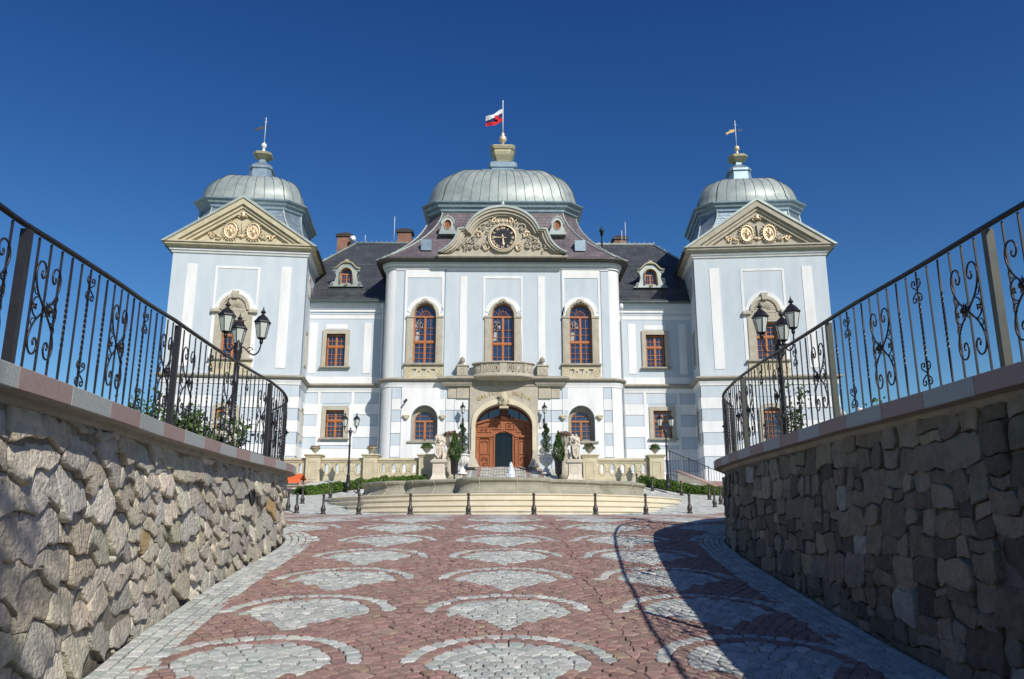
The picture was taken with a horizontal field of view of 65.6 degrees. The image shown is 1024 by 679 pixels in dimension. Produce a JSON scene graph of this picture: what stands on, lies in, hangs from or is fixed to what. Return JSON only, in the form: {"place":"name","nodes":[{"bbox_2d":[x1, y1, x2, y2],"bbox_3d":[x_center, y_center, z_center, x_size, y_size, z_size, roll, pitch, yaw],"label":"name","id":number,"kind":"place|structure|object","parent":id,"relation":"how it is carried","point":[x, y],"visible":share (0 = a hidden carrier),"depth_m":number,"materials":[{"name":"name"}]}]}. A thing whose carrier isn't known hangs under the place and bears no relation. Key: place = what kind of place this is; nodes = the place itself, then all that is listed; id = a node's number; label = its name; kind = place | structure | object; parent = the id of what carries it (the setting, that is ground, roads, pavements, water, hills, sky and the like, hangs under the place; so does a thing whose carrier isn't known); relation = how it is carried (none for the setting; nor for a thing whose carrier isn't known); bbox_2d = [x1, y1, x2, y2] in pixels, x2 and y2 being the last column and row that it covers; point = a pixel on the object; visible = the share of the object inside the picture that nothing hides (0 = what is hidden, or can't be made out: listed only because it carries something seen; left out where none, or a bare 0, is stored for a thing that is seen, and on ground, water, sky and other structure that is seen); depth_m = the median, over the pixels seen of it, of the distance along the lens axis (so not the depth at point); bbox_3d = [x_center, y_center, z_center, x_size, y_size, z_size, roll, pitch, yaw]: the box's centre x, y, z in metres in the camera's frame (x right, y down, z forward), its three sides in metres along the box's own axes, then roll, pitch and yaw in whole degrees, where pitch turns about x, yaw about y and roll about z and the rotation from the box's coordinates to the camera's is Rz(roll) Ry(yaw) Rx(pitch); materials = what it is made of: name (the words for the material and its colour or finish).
{"place":"outdoors","nodes":[
{"label":"outdoors","id":0,"kind":"place"},
{"bbox_2d":[81,538,865,678],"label":"ground","id":1,"kind":"structure","parent":0,"point":[96,666],"depth_m":6.52,"materials":[{"name":"stone"}]},
{"bbox_2d":[0,359,295,678],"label":"retaining wall","id":2,"kind":"structure","parent":1,"relation":"on","point":[121,525],"depth_m":6.19,"materials":[{"name":"stone"}]},
{"bbox_2d":[0,202,288,460],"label":"iron railing","id":3,"kind":"object","parent":2,"relation":"on","point":[16,303],"visible":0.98,"depth_m":6.75,"materials":[{"name":"black metal"}]},
{"bbox_2d":[83,527,311,678],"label":"granite edging","id":4,"kind":"object","parent":1,"relation":"on","point":[142,649],"visible":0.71,"depth_m":7.64,"materials":[{"name":"stone"}]},
{"bbox_2d":[128,520,900,678],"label":"cobbled ramp","id":5,"kind":"structure","parent":1,"relation":"on","point":[366,598],"depth_m":7.94,"materials":[{"name":"stone"}]},
{"bbox_2d":[698,524,949,678],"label":"granite edging","id":6,"kind":"object","parent":1,"relation":"on","point":[894,662],"visible":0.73,"depth_m":7.64,"materials":[{"name":"stone"}]},
{"bbox_2d":[714,361,1023,678],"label":"retaining wall","id":7,"kind":"structure","parent":1,"relation":"on","point":[898,524],"depth_m":6.44,"materials":[{"name":"stone"}]},
{"bbox_2d":[722,201,1023,454],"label":"iron railing","id":8,"kind":"object","parent":7,"relation":"on","point":[997,301],"visible":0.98,"depth_m":7.03,"materials":[{"name":"black metal"}]},
{"bbox_2d":[284,481,724,521],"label":"plaza","id":9,"kind":"structure","parent":0,"point":[703,509],"depth_m":24.23,"materials":[{"name":"grey stone"}]},
{"bbox_2d":[285,491,290,510],"bbox_3d":[-8.959,6.463,31.860,0.240,0.775,0.228,8,-15,-29],"label":"bollard","id":10,"kind":"object","parent":9,"relation":"on","point":[288,505],"visible":0.87,"depth_m":31.79,"materials":[{"name":"brown metal"}]},
{"bbox_2d":[287,474,305,486],"bbox_3d":[-12.153,7.777,42.481,1.980,1.170,1.450,0,-13,-1],"label":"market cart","id":11,"kind":"object","parent":9,"relation":"on","point":[296,478],"visible":0.28,"depth_m":42.01,"materials":[{"name":"orange fabric"}]},
{"bbox_2d":[293,493,299,512],"bbox_3d":[-8.347,6.340,30.869,0.240,0.775,0.228,9,-16,-32],"label":"bollard","id":12,"kind":"object","parent":9,"relation":"on","point":[296,508],"visible":1,"depth_m":30.79,"materials":[{"name":"brown metal"}]},
{"bbox_2d":[299,486,304,503],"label":"bollard","id":13,"kind":"object","parent":9,"relation":"on","point":[302,499],"visible":1,"depth_m":35.47,"materials":[{"name":"brown metal"}]},
{"bbox_2d":[303,454,325,481],"bbox_3d":[-11.518,7.781,46.154,1.080,2.202,0.960,0,-13,-1],"label":"stone pedestal","id":14,"kind":"object","parent":9,"relation":"on","point":[313,468],"visible":0.77,"depth_m":45.89,"materials":[{"name":"yellow stone"}]},
{"bbox_2d":[279,458,305,480],"bbox_3d":[-13.364,7.919,46.190,2.850,2.050,0.540,0,-13,-1],"label":"stone balustrade","id":15,"kind":"object","parent":14,"relation":"attached to","point":[296,462],"visible":0.26,"depth_m":46.16,"materials":[{"name":"yellow stone"}]},
{"bbox_2d":[310,446,319,453],"bbox_3d":[-11.526,6.466,46.528,0.653,0.535,0.640,0,-13,-1],"label":"flower urn","id":16,"kind":"object","parent":14,"relation":"on","point":[314,449],"visible":1,"depth_m":46.38,"materials":[{"name":"yellow stone"}]},
{"bbox_2d":[320,494,325,513],"bbox_3d":[-7.136,6.225,30.090,0.240,0.775,0.228,0,-13,-1],"label":"bollard","id":17,"kind":"object","parent":9,"relation":"on","point":[323,508],"visible":0.93,"depth_m":30.03,"materials":[{"name":"brown metal"}]},
{"bbox_2d":[328,482,332,497],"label":"bollard","id":18,"kind":"object","parent":9,"relation":"on","point":[330,494],"visible":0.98,"depth_m":39.17,"materials":[{"name":"brown metal"}]},
{"bbox_2d":[320,458,362,480],"bbox_3d":[-9.864,7.930,46.232,2.450,2.050,0.540,0,-13,-1],"label":"stone balustrade","id":19,"kind":"object","parent":9,"relation":"on","point":[332,474],"visible":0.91,"depth_m":46.17,"materials":[{"name":"yellow stone"}]},
{"bbox_2d":[342,412,359,488],"bbox_3d":[-8.847,6.011,43.280,1.000,4.210,0.416,0,-13,-1],"label":"street lamp","id":20,"kind":"object","parent":9,"relation":"on","point":[345,419],"visible":1,"depth_m":43.42,"materials":[{"name":"black metal"}]},
{"bbox_2d":[356,479,359,493],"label":"bollard","id":21,"kind":"object","parent":9,"relation":"on","point":[358,489],"visible":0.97,"depth_m":42.68,"materials":[{"name":"brown metal"}]},
{"bbox_2d":[355,493,361,513],"bbox_3d":[-5.647,6.058,29.326,0.240,0.775,0.228,-9,-16,34],"label":"bollard","id":22,"kind":"object","parent":9,"relation":"on","point":[358,509],"visible":0.93,"depth_m":29.25,"materials":[{"name":"brown metal"}]},
{"bbox_2d":[292,474,426,494],"bbox_3d":[-8.231,8.018,43.810,7.869,1.406,2.156,8,-16,-31],"label":"hedge","id":23,"kind":"object","parent":9,"relation":"on","point":[323,488],"visible":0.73,"depth_m":43.30,"materials":[{"name":"green plant"}]},
{"bbox_2d":[361,454,381,479],"bbox_3d":[-8.208,7.791,46.194,1.080,2.202,0.960,0,-13,-1],"label":"stone pedestal","id":24,"kind":"object","parent":9,"relation":"on","point":[370,465],"visible":0.72,"depth_m":45.95,"materials":[{"name":"yellow stone"}]},
{"bbox_2d":[367,445,376,453],"bbox_3d":[-8.212,6.467,46.573,0.620,0.553,0.629,-7,-15,27],"label":"flower urn","id":25,"kind":"object","parent":24,"relation":"on","point":[371,449],"visible":1,"depth_m":46.43,"materials":[{"name":"yellow stone"}]},
{"bbox_2d":[378,458,418,477],"bbox_3d":[-6.599,7.939,46.272,2.380,2.050,0.540,0,-13,-1],"label":"stone balustrade","id":26,"kind":"object","parent":9,"relation":"on","point":[388,463],"visible":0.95,"depth_m":46.23,"materials":[{"name":"yellow stone"}]},
{"bbox_2d":[407,493,412,513],"bbox_3d":[-3.702,5.978,28.959,0.240,0.775,0.228,-6,-15,24],"label":"bollard","id":27,"kind":"object","parent":9,"relation":"on","point":[410,509],"visible":0.94,"depth_m":28.90,"materials":[{"name":"brown metal"}]},
{"bbox_2d":[417,454,433,479],"bbox_3d":[-4.988,7.800,46.234,1.080,2.202,0.960,0,-13,-1],"label":"stone pedestal","id":28,"kind":"object","parent":9,"relation":"on","point":[425,466],"visible":0.6,"depth_m":45.99,"materials":[{"name":"yellow stone"}]},
{"bbox_2d":[421,442,432,453],"bbox_3d":[-4.982,6.387,46.636,0.806,0.739,0.799,0,-13,-1],"label":"flower urn","id":29,"kind":"object","parent":28,"relation":"on","point":[426,447],"visible":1,"depth_m":46.46,"materials":[{"name":"grey stone"}]},
{"bbox_2d":[430,461,447,478],"bbox_3d":[-4.120,7.761,44.774,0.920,1.800,0.920,0,-13,-1],"label":"statue pedestal","id":30,"kind":"object","parent":9,"relation":"on","point":[438,471],"visible":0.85,"depth_m":44.52,"materials":[{"name":"stone"}]},
{"bbox_2d":[432,434,446,460],"bbox_3d":[-4.089,6.141,45.177,0.842,1.540,1.022,0,-13,-1],"label":"lion statue","id":31,"kind":"object","parent":30,"relation":"on","point":[439,446],"visible":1,"depth_m":44.87,"materials":[{"name":"stone"}]},
{"bbox_2d":[450,456,458,478],"bbox_3d":[-3.298,7.475,45.469,0.600,1.580,0.600,0,-13,-1],"label":"black planter","id":32,"kind":"object","parent":9,"relation":"on","point":[454,467],"visible":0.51,"depth_m":45.36,"materials":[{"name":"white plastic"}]},
{"bbox_2d":[448,430,461,460],"bbox_3d":[-3.297,6.126,45.791,0.859,1.831,0.867,0,-13,-1],"label":"cone cypress","id":33,"kind":"object","parent":32,"relation":"in","point":[454,444],"visible":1,"depth_m":45.60,"materials":[{"name":"green plant"}]},
{"bbox_2d":[465,493,470,513],"bbox_3d":[-1.579,5.942,28.790,0.240,0.775,0.228,-11,-17,38],"label":"bollard","id":34,"kind":"object","parent":9,"relation":"on","point":[468,509],"visible":0.96,"depth_m":28.73,"materials":[{"name":"brown metal"}]},
{"bbox_2d":[325,462,681,513],"bbox_3d":[-0.378,7.226,37.364,20.020,2.799,15.565,0,-13,-1],"label":"fountain","id":35,"kind":"object","parent":9,"relation":"on","point":[511,493],"visible":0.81,"depth_m":32.45,"materials":[{"name":"beige stone"}]},
{"bbox_2d":[531,493,536,514],"bbox_3d":[0.790,5.949,28.819,0.228,0.775,0.240,-8,-15,29],"label":"bollard","id":36,"kind":"object","parent":9,"relation":"on","point":[533,509],"visible":0.98,"depth_m":28.74,"materials":[{"name":"brown metal"}]},
{"bbox_2d":[554,456,562,478],"bbox_3d":[2.672,7.492,45.542,0.600,1.580,0.600,0,-13,-1],"label":"black planter","id":37,"kind":"object","parent":9,"relation":"on","point":[558,467],"visible":0.56,"depth_m":45.43,"materials":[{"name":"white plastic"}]},
{"bbox_2d":[551,431,565,461],"bbox_3d":[2.658,6.148,45.871,0.852,1.842,0.890,0,-13,-1],"label":"cone cypress","id":38,"kind":"object","parent":37,"relation":"in","point":[558,446],"visible":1,"depth_m":45.69,"materials":[{"name":"green plant"}]},
{"bbox_2d":[566,461,582,479],"bbox_3d":[3.529,7.784,44.867,0.920,1.800,0.920,0,-13,-1],"label":"statue pedestal","id":39,"kind":"object","parent":9,"relation":"on","point":[574,469],"visible":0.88,"depth_m":44.62,"materials":[{"name":"stone"}]},
{"bbox_2d":[567,434,582,460],"bbox_3d":[3.548,6.163,45.270,0.842,1.540,1.022,0,-13,-1],"label":"lion statue","id":40,"kind":"object","parent":39,"relation":"on","point":[574,453],"visible":1,"depth_m":44.94,"materials":[{"name":"stone"}]},
{"bbox_2d":[581,454,598,480],"bbox_3d":[4.531,7.828,46.350,1.080,2.202,0.960,0,-13,-1],"label":"stone pedestal","id":41,"kind":"object","parent":9,"relation":"on","point":[589,468],"visible":0.77,"depth_m":46.09,"materials":[{"name":"yellow stone"}]},
{"bbox_2d":[583,442,594,453],"bbox_3d":[4.532,6.418,46.744,0.761,0.729,0.760,0,-13,-1],"label":"flower urn","id":42,"kind":"object","parent":41,"relation":"on","point":[588,447],"visible":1,"depth_m":46.59,"materials":[{"name":"grey stone"}]},
{"bbox_2d":[593,493,597,513],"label":"bollard","id":43,"kind":"object","parent":9,"relation":"on","point":[595,509],"visible":0.97,"depth_m":29.17,"materials":[{"name":"brown metal"}]},
{"bbox_2d":[597,458,648,480],"bbox_3d":[6.475,7.977,46.432,3.030,2.050,0.540,0,-13,-1],"label":"stone balustrade","id":44,"kind":"object","parent":9,"relation":"on","point":[617,474],"visible":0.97,"depth_m":46.37,"materials":[{"name":"yellow stone"}]},
{"bbox_2d":[643,494,648,513],"bbox_3d":[5.018,6.175,29.848,0.228,0.775,0.240,5,-14,-19],"label":"bollard","id":45,"kind":"object","parent":9,"relation":"on","point":[645,509],"visible":0.94,"depth_m":29.78,"materials":[{"name":"brown metal"}]},
{"bbox_2d":[650,476,654,490],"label":"bollard","id":46,"kind":"object","parent":9,"relation":"on","point":[652,487],"visible":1,"depth_m":43.58,"materials":[{"name":"brown metal"}]},
{"bbox_2d":[645,454,665,478],"bbox_3d":[8.411,7.840,46.397,1.080,2.202,0.960,0,-13,-1],"label":"stone pedestal","id":47,"kind":"object","parent":9,"relation":"on","point":[656,466],"visible":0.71,"depth_m":46.16,"materials":[{"name":"yellow stone"}]},
{"bbox_2d":[649,443,660,453],"bbox_3d":[8.420,6.447,46.796,0.701,0.696,0.681,0,-13,-1],"label":"flower urn","id":48,"kind":"object","parent":47,"relation":"on","point":[654,448],"visible":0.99,"depth_m":46.66,"materials":[{"name":"grey stone"}]},
{"bbox_2d":[656,411,673,488],"bbox_3d":[8.451,6.018,43.502,1.000,4.200,0.416,0,-13,-1],"label":"street lamp","id":49,"kind":"object","parent":9,"relation":"on","point":[659,419],"visible":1,"depth_m":43.63,"materials":[{"name":"black metal"}]},
{"bbox_2d":[638,475,722,495],"bbox_3d":[10.191,7.871,42.711,7.899,1.529,1.414,-12,-18,42],"label":"hedge","id":50,"kind":"object","parent":9,"relation":"on","point":[687,488],"visible":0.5,"depth_m":43.14,"materials":[{"name":"green plant"}]},
{"bbox_2d":[679,481,683,495],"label":"bollard","id":51,"kind":"object","parent":9,"relation":"on","point":[681,492],"visible":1,"depth_m":41.35,"materials":[{"name":"brown metal"}]},
{"bbox_2d":[687,493,692,512],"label":"bollard","id":52,"kind":"object","parent":9,"relation":"on","point":[689,508],"visible":1,"depth_m":30.88,"materials":[{"name":"brown metal"}]},
{"bbox_2d":[676,469,710,484],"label":"ramp parapet","id":53,"kind":"structure","parent":9,"relation":"on","point":[683,477],"depth_m":45.56,"materials":[{"name":"stone"}]},
{"bbox_2d":[669,450,723,480],"bbox_3d":[11.055,8.242,46.809,3.515,3.491,0.056,0,-13,-1],"label":"thin iron fence","id":54,"kind":"object","parent":53,"relation":"on","point":[689,467],"visible":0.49,"depth_m":46.96,"materials":[{"name":"black metal"}]},
{"bbox_2d":[707,483,711,499],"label":"bollard","id":55,"kind":"object","parent":9,"relation":"on","point":[709,494],"visible":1,"depth_m":38.30,"materials":[{"name":"brown metal"}]},
{"bbox_2d":[712,489,717,506],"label":"bollard","id":56,"kind":"object","parent":9,"relation":"on","point":[714,502],"visible":1,"depth_m":33.79,"materials":[{"name":"brown metal"}]},
{"bbox_2d":[718,487,722,503],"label":"bollard","id":57,"kind":"object","parent":9,"relation":"on","point":[720,499],"visible":0.98,"depth_m":35.40,"materials":[{"name":"brown metal"}]},
{"bbox_2d":[457,467,560,478],"bbox_3d":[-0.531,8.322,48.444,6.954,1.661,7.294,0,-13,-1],"label":"entrance path","id":58,"kind":"structure","parent":0,"point":[500,472],"depth_m":49.82,"materials":[{"name":"beige stone"}]},
{"bbox_2d":[442,430,459,478],"bbox_3d":[-3.707,6.958,47.552,1.131,3.052,1.148,0,-13,-1],"label":"flower vase","id":59,"kind":"object","parent":58,"relation":"on","point":[448,435],"visible":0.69,"depth_m":47.33,"materials":[{"name":"grey stone"}]},
{"bbox_2d":[458,454,469,474],"bbox_3d":[-3.083,7.726,49.114,1.026,1.228,1.010,0,-13,-1],"label":"white urn","id":60,"kind":"object","parent":58,"relation":"on","point":[463,461],"visible":0.73,"depth_m":48.86,"materials":[{"name":"stone"}]},
{"bbox_2d":[458,423,468,453],"bbox_3d":[-3.107,6.257,49.484,0.913,2.171,0.965,0,-13,-1],"label":"spiral topiary","id":61,"kind":"object","parent":60,"relation":"in","point":[462,440],"visible":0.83,"depth_m":49.38,"materials":[{"name":"green plant"}]},
{"bbox_2d":[538,454,552,474],"bbox_3d":[2.116,7.741,49.178,1.026,1.228,1.010,0,-13,-1],"label":"white urn","id":62,"kind":"object","parent":58,"relation":"on","point":[546,460],"visible":0.96,"depth_m":48.92,"materials":[{"name":"stone"}]},
{"bbox_2d":[539,423,552,453],"bbox_3d":[2.116,6.267,49.546,0.959,2.195,0.960,0,-13,-1],"label":"spiral topiary","id":63,"kind":"object","parent":62,"relation":"in","point":[544,441],"visible":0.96,"depth_m":49.45,"materials":[{"name":"green plant"}]},
{"bbox_2d":[555,431,572,478],"bbox_3d":[3.145,6.981,47.631,1.145,3.044,1.141,0,-13,-1],"label":"flower vase","id":64,"kind":"object","parent":58,"relation":"on","point":[565,442],"visible":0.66,"depth_m":47.42,"materials":[{"name":"grey stone"}]},
{"bbox_2d":[0,0,1023,416],"label":"sky","id":65,"kind":"structure","parent":0,"point":[897,125],"materials":[{"name":"blue"}]},
{"label":"terrace","id":66,"kind":"structure","parent":0,"visible":0},
{"bbox_2d":[154,118,843,480],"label":"palace","id":67,"kind":"structure","parent":66,"relation":"on","point":[502,298],"depth_m":53.77,"materials":[{"name":"white paint"}]},
{"bbox_2d":[211,402,239,444],"bbox_3d":[-18.316,5.402,50.826,1.700,2.800,0.350,2,-14,-6],"label":"window","id":68,"kind":"structure","parent":67,"relation":"in","point":[219,404],"depth_m":50.89,"materials":[{"name":"beige wood"}]},
{"bbox_2d":[207,321,252,360],"bbox_3d":[-18.297,0.063,51.972,2.860,2.680,0.779,0,-13,-1],"label":"window","id":69,"kind":"structure","parent":67,"relation":"in","point":[229,340],"depth_m":52.07,"materials":[{"name":"orange wood"}]},
{"bbox_2d":[318,406,348,439],"bbox_3d":[-12.080,5.688,54.219,2.040,2.300,0.530,0,-13,-1],"label":"window","id":70,"kind":"structure","parent":67,"relation":"in","point":[334,428],"depth_m":54.30,"materials":[{"name":"orange wood"}]},
{"bbox_2d":[319,330,349,367],"bbox_3d":[-12.280,0.674,55.414,2.120,2.730,0.530,0,-13,-1],"label":"window","id":71,"kind":"structure","parent":67,"relation":"in","point":[336,350],"depth_m":55.51,"materials":[{"name":"orange wood"}]},
{"bbox_2d":[407,412,434,442],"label":"window","id":72,"kind":"structure","parent":67,"relation":"in","point":[424,421],"depth_m":52.54,"materials":[{"name":"orange wood"}]},
{"bbox_2d":[403,304,443,365],"bbox_3d":[-5.873,-0.346,53.468,2.700,4.310,0.590,0,-13,-1],"label":"window","id":73,"kind":"structure","parent":67,"relation":"in","point":[424,348],"depth_m":53.67,"materials":[{"name":"orange wood"}]},
{"bbox_2d":[460,402,465,423],"bbox_3d":[-3.208,4.827,51.859,0.351,1.599,0.803,0,-13,-1],"label":"wall lantern","id":74,"kind":"object","parent":67,"relation":"attached to","point":[462,407],"depth_m":51.63,"materials":[{"name":"black metal"}]},
{"bbox_2d":[486,101,503,131],"bbox_3d":[-1.383,-17.751,63.398,1.434,3.040,0.269,0,-13,2],"label":"flag","id":75,"kind":"object","parent":67,"relation":"attached to","point":[496,118],"visible":1,"depth_m":63.37,"materials":[{"name":"white fabric"}]},
{"bbox_2d":[491,305,513,371],"bbox_3d":[-0.616,0.087,53.669,1.520,5.060,0.130,0,-13,-1],"label":"balcony door","id":76,"kind":"structure","parent":67,"relation":"in","point":[503,347],"depth_m":53.78,"materials":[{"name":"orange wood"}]},
{"bbox_2d":[475,406,531,467],"bbox_3d":[-0.542,6.554,52.634,3.800,5.200,0.480,0,-13,-1],"label":"door","id":77,"kind":"structure","parent":67,"relation":"in","point":[503,436],"depth_m":52.57,"materials":[{"name":"brown wood"}]},
{"bbox_2d":[542,402,546,423],"bbox_3d":[2.111,4.843,51.924,0.351,1.599,0.803,0,-13,-1],"label":"wall lantern","id":78,"kind":"object","parent":67,"relation":"attached to","point":[544,407],"depth_m":51.70,"materials":[{"name":"black metal"}]},
{"bbox_2d":[561,305,601,365],"bbox_3d":[4.626,-0.316,53.596,2.700,4.310,0.590,0,-13,-1],"label":"window","id":79,"kind":"structure","parent":67,"relation":"in","point":[581,347],"depth_m":53.79,"materials":[{"name":"orange wood"}]},
{"bbox_2d":[570,412,598,442],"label":"window","id":80,"kind":"structure","parent":67,"relation":"in","point":[580,421],"depth_m":52.67,"materials":[{"name":"orange wood"}]},
{"bbox_2d":[641,331,671,368],"bbox_3d":[10.038,0.739,55.687,2.120,2.730,0.530,0,-13,-1],"label":"window","id":81,"kind":"structure","parent":67,"relation":"in","point":[653,346],"depth_m":55.78,"materials":[{"name":"orange wood"}]},
{"bbox_2d":[648,406,678,439],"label":"window","id":82,"kind":"structure","parent":67,"relation":"in","point":[664,412],"depth_m":54.57,"materials":[{"name":"orange wood"}]},
{"bbox_2d":[747,323,789,361],"bbox_3d":[16.819,0.165,52.401,2.859,2.680,0.761,0,-13,-1],"label":"window","id":83,"kind":"structure","parent":67,"relation":"in","point":[769,338],"depth_m":52.63,"materials":[{"name":"orange wood"}]},
{"bbox_2d":[759,403,781,441],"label":"window","id":84,"kind":"structure","parent":67,"relation":"in","point":[769,404],"depth_m":51.36,"materials":[{"name":"orange wood"}]},
{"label":"garden soil","id":85,"kind":"structure","parent":0,"visible":0},
{"bbox_2d":[115,386,173,420],"bbox_3d":[-4.869,1.164,10.562,0.586,1.148,0.658,-10,-17,35],"label":"rose bush","id":86,"kind":"object","parent":85,"relation":"on","point":[150,412],"visible":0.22,"depth_m":10.63,"materials":[{"name":"green plant"}]},
{"bbox_2d":[160,398,208,434],"bbox_3d":[-5.104,1.489,12.154,0.945,1.259,0.713,-4,-14,18],"label":"rose bush","id":87,"kind":"object","parent":85,"relation":"on","point":[184,425],"visible":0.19,"depth_m":12.12,"materials":[{"name":"green plant"}]},
{"bbox_2d":[200,405,254,448],"bbox_3d":[-4.812,1.710,13.098,1.101,1.266,0.941,6,-15,-24],"label":"rose bush","id":88,"kind":"object","parent":85,"relation":"on","point":[226,433],"visible":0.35,"depth_m":13.04,"materials":[{"name":"green plant"}]},
{"bbox_2d":[218,299,270,442],"bbox_3d":[-4.987,0.956,14.642,0.834,3.342,1.178,0,-13,-1],"label":"street lamp","id":89,"kind":"object","parent":85,"relation":"on","point":[238,328],"visible":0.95,"depth_m":14.79,"materials":[{"name":"black metal"}]},
{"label":"garden soil","id":90,"kind":"structure","parent":0,"visible":0},
{"bbox_2d":[751,296,800,434],"bbox_3d":[4.957,0.922,14.778,0.844,3.472,0.978,0,-13,-1],"label":"street lamp","id":91,"kind":"object","parent":90,"relation":"on","point":[782,325],"visible":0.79,"depth_m":14.86,"materials":[{"name":"black metal"}]},
{"bbox_2d":[784,383,809,432],"bbox_3d":[5.079,1.657,14.030,0.486,1.796,0.532,-6,-15,25],"label":"rose bush","id":92,"kind":"object","parent":90,"relation":"on","point":[797,416],"visible":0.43,"depth_m":14.10,"materials":[{"name":"green plant"}]},
{"bbox_2d":[862,396,885,405],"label":"rose bush","id":93,"kind":"object","parent":90,"relation":"on","point":[876,400],"visible":0.02,"depth_m":10.05,"materials":[{"name":"green plant"}]}
]}

